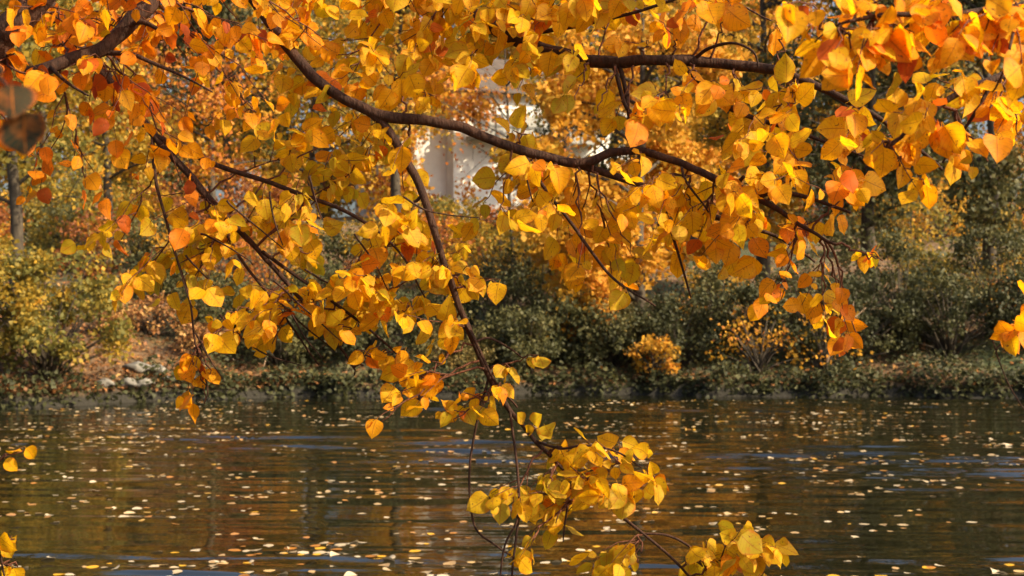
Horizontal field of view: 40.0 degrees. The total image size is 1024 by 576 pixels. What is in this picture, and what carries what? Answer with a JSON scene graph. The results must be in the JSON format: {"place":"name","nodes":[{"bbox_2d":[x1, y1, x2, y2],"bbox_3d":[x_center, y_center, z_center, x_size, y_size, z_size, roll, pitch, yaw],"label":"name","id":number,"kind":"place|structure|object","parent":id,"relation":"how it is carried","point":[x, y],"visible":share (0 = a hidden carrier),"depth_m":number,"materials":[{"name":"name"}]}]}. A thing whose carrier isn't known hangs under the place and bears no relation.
{"place":"outdoors","nodes":[
{"label":"outdoors","id":0,"kind":"place"},
{"bbox_2d":[0,395,1023,575],"bbox_3d":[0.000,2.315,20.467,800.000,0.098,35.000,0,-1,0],"label":"lake water","id":1,"kind":"structure","parent":0,"point":[80,535],"depth_m":16.03,"materials":[{"name":"black liquid"}]},
{"bbox_2d":[0,400,1023,544],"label":"floating leaves","id":2,"kind":"object","parent":1,"relation":"on","point":[606,528],"visible":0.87,"depth_m":18.37,"materials":[{"name":"yellow plant"}]},
{"bbox_2d":[0,216,1023,408],"bbox_3d":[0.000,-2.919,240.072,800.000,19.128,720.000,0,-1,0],"label":"ground","id":3,"kind":"structure","parent":0,"point":[443,393],"depth_m":32.91,"materials":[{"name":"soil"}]},
{"bbox_2d":[0,202,33,244],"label":"shrub","id":4,"kind":"object","parent":3,"relation":"on","point":[7,219],"visible":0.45,"depth_m":54.98,"materials":[{"name":"orange plant"}]},
{"bbox_2d":[0,234,49,354],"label":"shrub","id":5,"kind":"object","parent":3,"relation":"on","point":[8,247],"visible":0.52,"depth_m":29.08,"materials":[{"name":"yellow plant"}]},
{"bbox_2d":[0,185,50,240],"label":"shrub","id":6,"kind":"object","parent":3,"relation":"on","point":[8,206],"visible":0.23,"depth_m":58.16,"materials":[{"name":"green plant"}]},
{"bbox_2d":[3,156,75,244],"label":"shrub","id":7,"kind":"object","parent":3,"relation":"on","point":[39,211],"visible":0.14,"depth_m":58.62,"materials":[{"name":"green plant"}]},
{"bbox_2d":[20,165,102,253],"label":"shrub","id":8,"kind":"object","parent":3,"relation":"on","point":[60,190],"visible":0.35,"depth_m":51.70,"materials":[{"name":"green plant"}]},
{"bbox_2d":[27,201,97,260],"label":"shrub","id":9,"kind":"object","parent":3,"relation":"on","point":[53,210],"visible":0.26,"depth_m":50.52,"materials":[{"name":"green plant"}]},
{"bbox_2d":[0,0,133,229],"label":"broadleaf tree","id":10,"kind":"object","parent":3,"relation":"on","point":[4,5],"visible":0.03,"depth_m":70.65,"materials":[{"name":"orange plant"}]},
{"bbox_2d":[0,243,140,381],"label":"shrub","id":11,"kind":"object","parent":3,"relation":"on","point":[32,340],"visible":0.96,"depth_m":29.34,"materials":[{"name":"yellow plant"}]},
{"bbox_2d":[24,211,135,271],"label":"shrub","id":12,"kind":"object","parent":3,"relation":"on","point":[47,235],"visible":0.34,"depth_m":46.34,"materials":[{"name":"green plant"}]},
{"bbox_2d":[0,0,160,290],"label":"broadleaf tree","id":13,"kind":"object","parent":3,"relation":"on","point":[27,47],"visible":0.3,"depth_m":39.94,"materials":[{"name":"yellow plant"}]},
{"bbox_2d":[39,164,132,232],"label":"shrub","id":14,"kind":"object","parent":3,"relation":"on","point":[87,192],"visible":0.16,"depth_m":58.49,"materials":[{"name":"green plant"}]},
{"bbox_2d":[49,205,129,292],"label":"shrub","id":15,"kind":"object","parent":3,"relation":"on","point":[78,231],"visible":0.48,"depth_m":39.39,"materials":[{"name":"green plant"}]},
{"bbox_2d":[70,298,146,335],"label":"shrub","id":16,"kind":"object","parent":3,"relation":"on","point":[118,314],"visible":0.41,"depth_m":33.52,"materials":[{"name":"orange plant"}]},
{"bbox_2d":[26,1,215,278],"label":"broadleaf tree","id":17,"kind":"object","parent":3,"relation":"on","point":[105,171],"visible":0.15,"depth_m":42.86,"materials":[{"name":"yellow plant"}]},
{"bbox_2d":[47,7,200,196],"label":"broadleaf tree","id":18,"kind":"object","parent":3,"relation":"on","point":[135,69],"visible":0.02,"depth_m":82.66,"materials":[{"name":"orange plant"}]},
{"bbox_2d":[94,184,160,247],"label":"shrub","id":19,"kind":"object","parent":3,"relation":"on","point":[125,197],"visible":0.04,"depth_m":56.54,"materials":[{"name":"green plant"}]},
{"bbox_2d":[78,180,185,263],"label":"shrub","id":20,"kind":"object","parent":3,"relation":"on","point":[153,202],"visible":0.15,"depth_m":49.13,"materials":[{"name":"green plant"}]},
{"bbox_2d":[123,361,150,372],"bbox_3d":[-8.408,1.789,31.527,0.569,0.300,0.507,-1,-1,39],"label":"stone","id":21,"kind":"object","parent":3,"relation":"on","point":[134,366],"visible":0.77,"depth_m":31.35,"materials":[{"name":"beige stone"}]},
{"bbox_2d":[99,211,203,278],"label":"shrub","id":22,"kind":"object","parent":3,"relation":"on","point":[146,244],"visible":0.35,"depth_m":39.04,"materials":[{"name":"green plant"}]},
{"bbox_2d":[113,155,195,231],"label":"shrub","id":23,"kind":"object","parent":3,"relation":"on","point":[167,179],"visible":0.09,"depth_m":68.65,"materials":[{"name":"orange plant"}]},
{"bbox_2d":[121,290,189,338],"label":"shrub","id":24,"kind":"object","parent":3,"relation":"on","point":[152,327],"visible":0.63,"depth_m":34.13,"materials":[{"name":"orange plant"}]},
{"bbox_2d":[119,245,202,306],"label":"shrub","id":25,"kind":"object","parent":3,"relation":"on","point":[168,284],"visible":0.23,"depth_m":36.21,"materials":[{"name":"green plant"}]},
{"bbox_2d":[0,298,323,395],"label":"leaf drift","id":26,"kind":"object","parent":3,"relation":"on","point":[128,373],"visible":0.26,"depth_m":31.87,"materials":[{"name":"brown plant"}]},
{"bbox_2d":[71,2,261,213],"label":"broadleaf tree","id":27,"kind":"object","parent":3,"relation":"on","point":[119,11],"visible":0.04,"depth_m":105.23,"materials":[{"name":"orange plant"}]},
{"bbox_2d":[128,179,222,234],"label":"shrub","id":28,"kind":"object","parent":3,"relation":"on","point":[190,207],"visible":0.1,"depth_m":61.63,"materials":[{"name":"orange plant"}]},
{"bbox_2d":[119,221,231,296],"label":"shrub","id":29,"kind":"object","parent":3,"relation":"on","point":[157,237],"visible":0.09,"depth_m":38.54,"materials":[{"name":"orange plant"}]},
{"bbox_2d":[120,39,287,271],"bbox_3d":[-9.916,-4.255,44.233,5.459,8.122,6.077,0,-1,0],"label":"broadleaf tree","id":30,"kind":"object","parent":3,"relation":"on","point":[213,106],"visible":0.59,"depth_m":44.25,"materials":[{"name":"orange plant"}]},
{"bbox_2d":[166,318,242,356],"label":"shrub","id":31,"kind":"object","parent":3,"relation":"on","point":[185,341],"visible":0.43,"depth_m":33.13,"materials":[{"name":"orange plant"}]},
{"bbox_2d":[135,0,301,213],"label":"broadleaf tree","id":32,"kind":"object","parent":3,"relation":"on","point":[242,13],"visible":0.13,"depth_m":82.42,"materials":[{"name":"orange plant"}]},
{"bbox_2d":[178,268,279,334],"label":"shrub","id":33,"kind":"object","parent":3,"relation":"on","point":[206,310],"visible":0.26,"depth_m":34.31,"materials":[{"name":"green plant"}]},
{"bbox_2d":[178,220,285,286],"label":"shrub","id":34,"kind":"object","parent":3,"relation":"on","point":[240,242],"visible":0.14,"depth_m":40.95,"materials":[{"name":"orange plant"}]},
{"bbox_2d":[189,153,297,239],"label":"shrub","id":35,"kind":"object","parent":3,"relation":"on","point":[244,188],"visible":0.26,"depth_m":59.91,"materials":[{"name":"orange plant"}]},
{"bbox_2d":[228,163,295,221],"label":"shrub","id":36,"kind":"object","parent":3,"relation":"on","point":[265,190],"visible":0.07,"depth_m":71.28,"materials":[{"name":"orange plant"}]},
{"bbox_2d":[175,0,361,202],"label":"broadleaf tree","id":37,"kind":"object","parent":3,"relation":"on","point":[261,169],"visible":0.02,"depth_m":95.76,"materials":[{"name":"orange plant"}]},
{"bbox_2d":[225,229,322,290],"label":"shrub","id":38,"kind":"object","parent":3,"relation":"on","point":[267,280],"visible":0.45,"depth_m":39.77,"materials":[{"name":"orange plant"}]},
{"bbox_2d":[232,212,320,279],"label":"shrub","id":39,"kind":"object","parent":3,"relation":"on","point":[276,257],"visible":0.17,"depth_m":46.38,"materials":[{"name":"orange plant"}]},
{"bbox_2d":[234,171,320,242],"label":"shrub","id":40,"kind":"object","parent":3,"relation":"on","point":[275,195],"visible":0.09,"depth_m":59.92,"materials":[{"name":"orange plant"}]},
{"bbox_2d":[242,184,331,248],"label":"shrub","id":41,"kind":"object","parent":3,"relation":"on","point":[293,208],"visible":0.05,"depth_m":56.46,"materials":[{"name":"orange plant"}]},
{"bbox_2d":[243,14,363,217],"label":"broadleaf tree","id":42,"kind":"object","parent":3,"relation":"on","point":[327,165],"visible":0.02,"depth_m":110.31,"materials":[{"name":"orange plant"}]},
{"bbox_2d":[207,0,407,274],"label":"broadleaf tree","id":43,"kind":"object","parent":3,"relation":"on","point":[286,66],"visible":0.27,"depth_m":46.51,"materials":[{"name":"orange plant"}]},
{"bbox_2d":[235,0,381,218],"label":"broadleaf tree","id":44,"kind":"object","parent":3,"relation":"on","point":[328,29],"visible":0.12,"depth_m":80.73,"materials":[{"name":"orange plant"}]},
{"bbox_2d":[277,254,358,348],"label":"shrub","id":45,"kind":"object","parent":3,"relation":"on","point":[331,270],"visible":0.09,"depth_m":34.79,"materials":[{"name":"green plant"}]},
{"bbox_2d":[285,219,392,286],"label":"shrub","id":46,"kind":"object","parent":3,"relation":"on","point":[335,243],"visible":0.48,"depth_m":42.29,"materials":[{"name":"green plant"}]},
{"bbox_2d":[300,283,424,363],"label":"shrub","id":47,"kind":"object","parent":3,"relation":"on","point":[365,340],"visible":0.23,"depth_m":33.29,"materials":[{"name":"green plant"}]},
{"bbox_2d":[324,210,436,288],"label":"shrub","id":48,"kind":"object","parent":3,"relation":"on","point":[391,257],"visible":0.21,"depth_m":42.78,"materials":[{"name":"green plant"}]},
{"bbox_2d":[334,2,472,151],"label":"broadleaf tree","id":49,"kind":"object","parent":3,"relation":"on","point":[406,20],"visible":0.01,"depth_m":99.72,"materials":[{"name":"orange plant"}]},
{"bbox_2d":[326,0,488,211],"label":"broadleaf tree","id":50,"kind":"object","parent":3,"relation":"on","point":[395,183],"visible":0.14,"depth_m":49.71,"materials":[{"name":"orange plant"}]},
{"bbox_2d":[369,257,476,344],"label":"shrub","id":51,"kind":"object","parent":3,"relation":"on","point":[430,297],"visible":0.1,"depth_m":35.44,"materials":[{"name":"green plant"}]},
{"bbox_2d":[351,26,510,224],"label":"broadleaf tree","id":52,"kind":"object","parent":3,"relation":"on","point":[470,104],"visible":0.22,"depth_m":80.55,"materials":[{"name":"orange plant"}]},
{"bbox_2d":[389,208,472,280],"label":"shrub","id":53,"kind":"object","parent":3,"relation":"on","point":[444,233],"visible":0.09,"depth_m":45.84,"materials":[{"name":"orange plant"}]},
{"bbox_2d":[418,193,490,251],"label":"shrub","id":54,"kind":"object","parent":3,"relation":"on","point":[452,207],"visible":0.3,"depth_m":57.60,"materials":[{"name":"plant"}]},
{"bbox_2d":[409,305,500,370],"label":"shrub","id":55,"kind":"object","parent":3,"relation":"on","point":[456,357],"visible":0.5,"depth_m":33.04,"materials":[{"name":"green plant"}]},
{"bbox_2d":[0,0,942,575],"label":"overhanging tree","id":56,"kind":"object","parent":3,"relation":"on","point":[524,28],"visible":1,"depth_m":4.20,"materials":[{"name":"orange plant"}]},
{"bbox_2d":[440,211,536,272],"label":"shrub","id":57,"kind":"object","parent":3,"relation":"on","point":[476,215],"visible":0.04,"depth_m":48.48,"materials":[{"name":"green plant"}]},
{"bbox_2d":[432,258,547,354],"bbox_3d":[-0.608,0.482,35.115,3.029,2.514,2.711,0,-1,0],"label":"shrub","id":58,"kind":"object","parent":3,"relation":"on","point":[517,290],"visible":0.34,"depth_m":34.71,"materials":[{"name":"green plant"}]},
{"bbox_2d":[436,214,546,283],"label":"shrub","id":59,"kind":"object","parent":3,"relation":"on","point":[476,243],"visible":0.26,"depth_m":43.99,"materials":[{"name":"green plant"}]},
{"bbox_2d":[397,49,588,304],"bbox_3d":[0.016,-3.662,40.756,5.850,8.759,4.700,1,-1,-35],"label":"broadleaf tree","id":60,"kind":"object","parent":3,"relation":"on","point":[507,87],"visible":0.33,"depth_m":40.66,"materials":[{"name":"orange plant"}]},
{"bbox_2d":[355,59,638,221],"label":"house","id":61,"kind":"structure","parent":3,"relation":"on","point":[443,178],"depth_m":84.91,"materials":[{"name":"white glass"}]},
{"bbox_2d":[478,193,529,260],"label":"shrub","id":62,"kind":"object","parent":3,"relation":"on","point":[491,214],"visible":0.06,"depth_m":55.96,"materials":[{"name":"green plant"}]},
{"bbox_2d":[465,238,552,312],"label":"shrub","id":63,"kind":"object","parent":3,"relation":"on","point":[510,262],"visible":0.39,"depth_m":39.03,"materials":[{"name":"green plant"}]},
{"bbox_2d":[0,348,1023,408],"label":"shore grass","id":64,"kind":"structure","parent":3,"relation":"on","point":[332,380],"depth_m":31.93,"materials":[{"name":"green plant"}]},
{"bbox_2d":[467,303,566,375],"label":"shrub","id":65,"kind":"object","parent":3,"relation":"on","point":[516,340],"visible":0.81,"depth_m":33.23,"materials":[{"name":"green plant"}]},
{"bbox_2d":[494,231,571,300],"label":"shrub","id":66,"kind":"object","parent":3,"relation":"on","point":[534,266],"visible":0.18,"depth_m":40.79,"materials":[{"name":"green plant"}]},
{"bbox_2d":[505,287,621,367],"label":"shrub","id":67,"kind":"object","parent":3,"relation":"on","point":[540,301],"visible":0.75,"depth_m":33.86,"materials":[{"name":"green plant"}]},
{"bbox_2d":[505,0,641,157],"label":"broadleaf tree","id":68,"kind":"object","parent":3,"relation":"on","point":[533,79],"visible":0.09,"depth_m":63.91,"materials":[{"name":"orange plant"}]},
{"bbox_2d":[521,173,636,351],"bbox_3d":[1.724,-0.482,34.999,3.066,4.740,2.778,0,-1,0],"label":"broadleaf tree","id":69,"kind":"object","parent":3,"relation":"on","point":[562,242],"visible":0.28,"depth_m":34.34,"materials":[{"name":"orange plant"}]},
{"bbox_2d":[175,308,1023,393],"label":"ivy cover","id":70,"kind":"object","parent":3,"relation":"on","point":[988,367],"visible":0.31,"depth_m":32.92,"materials":[{"name":"green plant"}]},
{"bbox_2d":[217,300,329,369],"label":"shrub","id":71,"kind":"object","parent":70,"relation":"on","point":[282,349],"visible":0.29,"depth_m":33.18,"materials":[{"name":"green plant"}]},
{"bbox_2d":[527,4,672,195],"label":"broadleaf tree","id":72,"kind":"object","parent":3,"relation":"on","point":[602,163],"visible":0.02,"depth_m":78.84,"materials":[{"name":"orange plant"}]},
{"bbox_2d":[565,295,673,367],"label":"shrub","id":73,"kind":"object","parent":3,"relation":"on","point":[623,323],"visible":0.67,"depth_m":33.67,"materials":[{"name":"green plant"}]},
{"bbox_2d":[488,11,752,335],"bbox_3d":[2.643,-2.907,35.941,6.666,9.477,7.862,0,-1,0],"label":"broadleaf tree","id":74,"kind":"object","parent":3,"relation":"on","point":[674,140],"visible":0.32,"depth_m":35.62,"materials":[{"name":"orange plant"}]},
{"bbox_2d":[623,333,680,379],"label":"shrub","id":75,"kind":"object","parent":3,"relation":"on","point":[664,345],"visible":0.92,"depth_m":33.03,"materials":[{"name":"orange plant"}]},
{"bbox_2d":[609,284,740,367],"bbox_3d":[3.906,0.929,33.833,3.131,2.163,2.148,0,-1,19],"label":"shrub","id":76,"kind":"object","parent":3,"relation":"on","point":[668,320],"visible":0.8,"depth_m":33.66,"materials":[{"name":"green plant"}]},
{"bbox_2d":[609,0,774,215],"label":"broadleaf tree","id":77,"kind":"object","parent":3,"relation":"on","point":[659,80],"visible":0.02,"depth_m":78.23,"materials":[{"name":"orange plant"}]},
{"bbox_2d":[609,0,800,239],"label":"broadleaf tree","id":78,"kind":"object","parent":3,"relation":"on","point":[673,84],"visible":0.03,"depth_m":55.86,"materials":[{"name":"orange plant"}]},
{"bbox_2d":[653,253,772,351],"bbox_3d":[5.076,0.398,35.199,3.146,2.580,2.713,0,-1,0],"label":"shrub","id":79,"kind":"object","parent":3,"relation":"on","point":[711,282],"visible":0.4,"depth_m":34.78,"materials":[{"name":"green plant"}]},
{"bbox_2d":[669,265,759,319],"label":"shrub","id":80,"kind":"object","parent":3,"relation":"on","point":[734,280],"visible":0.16,"depth_m":37.37,"materials":[{"name":"green plant"}]},
{"bbox_2d":[705,305,807,373],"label":"shrub","id":81,"kind":"object","parent":3,"relation":"on","point":[758,364],"visible":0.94,"depth_m":32.98,"materials":[{"name":"orange plant"}]},
{"bbox_2d":[646,0,867,290],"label":"broadleaf tree","id":82,"kind":"object","parent":3,"relation":"on","point":[715,120],"visible":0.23,"depth_m":43.04,"materials":[{"name":"orange plant"}]},
{"bbox_2d":[693,277,827,364],"bbox_3d":[5.967,0.828,33.910,3.215,2.169,2.396,0,-1,0],"label":"shrub","id":83,"kind":"object","parent":3,"relation":"on","point":[744,293],"visible":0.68,"depth_m":33.59,"materials":[{"name":"green plant"}]},
{"bbox_2d":[739,241,883,352],"bbox_3d":[7.513,0.264,35.000,3.297,2.904,2.879,1,-1,-34],"label":"shrub","id":84,"kind":"object","parent":3,"relation":"on","point":[792,282],"visible":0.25,"depth_m":34.83,"materials":[{"name":"green plant"}]},
{"bbox_2d":[737,0,886,229],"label":"broadleaf tree","id":85,"kind":"object","parent":3,"relation":"on","point":[773,27],"visible":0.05,"depth_m":77.58,"materials":[{"name":"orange plant"}]},
{"bbox_2d":[776,311,873,371],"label":"shrub","id":86,"kind":"object","parent":3,"relation":"on","point":[817,364],"visible":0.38,"depth_m":32.99,"materials":[{"name":"orange plant"}]},
{"bbox_2d":[717,0,974,295],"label":"broadleaf tree","id":87,"kind":"object","parent":3,"relation":"on","point":[869,221],"visible":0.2,"depth_m":41.60,"materials":[{"name":"green plant"}]},
{"bbox_2d":[789,271,918,361],"bbox_3d":[8.279,0.740,33.993,3.169,2.289,2.598,0,-1,0],"label":"shrub","id":88,"kind":"object","parent":3,"relation":"on","point":[900,312],"visible":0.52,"depth_m":33.61,"materials":[{"name":"green plant"}]},
{"bbox_2d":[823,210,912,259],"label":"shrub","id":89,"kind":"object","parent":3,"relation":"on","point":[850,240],"visible":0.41,"depth_m":57.47,"materials":[{"name":"green plant"}]},
{"bbox_2d":[809,5,937,232],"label":"broadleaf tree","id":90,"kind":"object","parent":3,"relation":"on","point":[882,82],"visible":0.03,"depth_m":75.44,"materials":[{"name":"green plant"}]},
{"bbox_2d":[836,195,933,235],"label":"shrub","id":91,"kind":"object","parent":3,"relation":"on","point":[852,210],"visible":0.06,"depth_m":73.26,"materials":[{"name":"green plant"}]},
{"bbox_2d":[775,0,1023,408],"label":"overhanging tree","id":92,"kind":"object","parent":3,"relation":"on","point":[991,27],"visible":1,"depth_m":2.58,"materials":[{"name":"orange plant"}]},
{"bbox_2d":[836,227,974,346],"bbox_3d":[9.750,0.022,35.263,3.404,3.073,2.776,0,-1,0],"label":"shrub","id":93,"kind":"object","parent":3,"relation":"on","point":[889,277],"visible":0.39,"depth_m":35.09,"materials":[{"name":"green plant"}]},
{"bbox_2d":[853,188,958,257],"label":"shrub","id":94,"kind":"object","parent":3,"relation":"on","point":[911,227],"visible":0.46,"depth_m":57.43,"materials":[{"name":"plant"}]},
{"bbox_2d":[876,229,950,292],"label":"shrub","id":95,"kind":"object","parent":3,"relation":"on","point":[902,269],"visible":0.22,"depth_m":42.20,"materials":[{"name":"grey plant"}]},
{"bbox_2d":[824,0,1023,303],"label":"broadleaf tree","id":96,"kind":"object","parent":3,"relation":"on","point":[990,188],"visible":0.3,"depth_m":38.49,"materials":[{"name":"green plant"}]},
{"bbox_2d":[890,175,979,242],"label":"shrub","id":97,"kind":"object","parent":3,"relation":"on","point":[941,187],"visible":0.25,"depth_m":67.76,"materials":[{"name":"plant"}]},
{"bbox_2d":[895,248,984,308],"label":"shrub","id":98,"kind":"object","parent":3,"relation":"on","point":[941,261],"visible":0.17,"depth_m":38.53,"materials":[{"name":"green plant"}]},
{"bbox_2d":[883,4,1023,234],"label":"broadleaf tree","id":99,"kind":"object","parent":3,"relation":"on","point":[954,65],"visible":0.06,"depth_m":74.67,"materials":[{"name":"green plant"}]},
{"bbox_2d":[887,262,1020,357],"bbox_3d":[10.682,0.562,34.031,3.167,2.391,2.618,0,-1,0],"label":"shrub","id":100,"kind":"object","parent":3,"relation":"on","point":[933,335],"visible":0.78,"depth_m":33.87,"materials":[{"name":"green plant"}]},
{"bbox_2d":[929,220,1023,332],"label":"shrub","id":101,"kind":"object","parent":3,"relation":"on","point":[968,241],"visible":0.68,"depth_m":35.04,"materials":[{"name":"green plant"}]},
{"bbox_2d":[957,1,1023,194],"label":"broadleaf tree","id":102,"kind":"object","parent":3,"relation":"on","point":[1019,134],"visible":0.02,"depth_m":75.29,"materials":[{"name":"green plant"}]},
{"bbox_2d":[966,247,1023,314],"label":"shrub","id":103,"kind":"object","parent":3,"relation":"on","point":[1002,265],"visible":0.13,"depth_m":37.28,"materials":[{"name":"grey plant"}]},
{"bbox_2d":[984,260,1023,333],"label":"shrub","id":104,"kind":"object","parent":3,"relation":"on","point":[1014,287],"visible":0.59,"depth_m":33.80,"materials":[{"name":"green plant"}]},
{"bbox_2d":[0,0,1023,218],"label":"sky","id":105,"kind":"structure","parent":0,"point":[218,192],"materials":[{"name":"white"}]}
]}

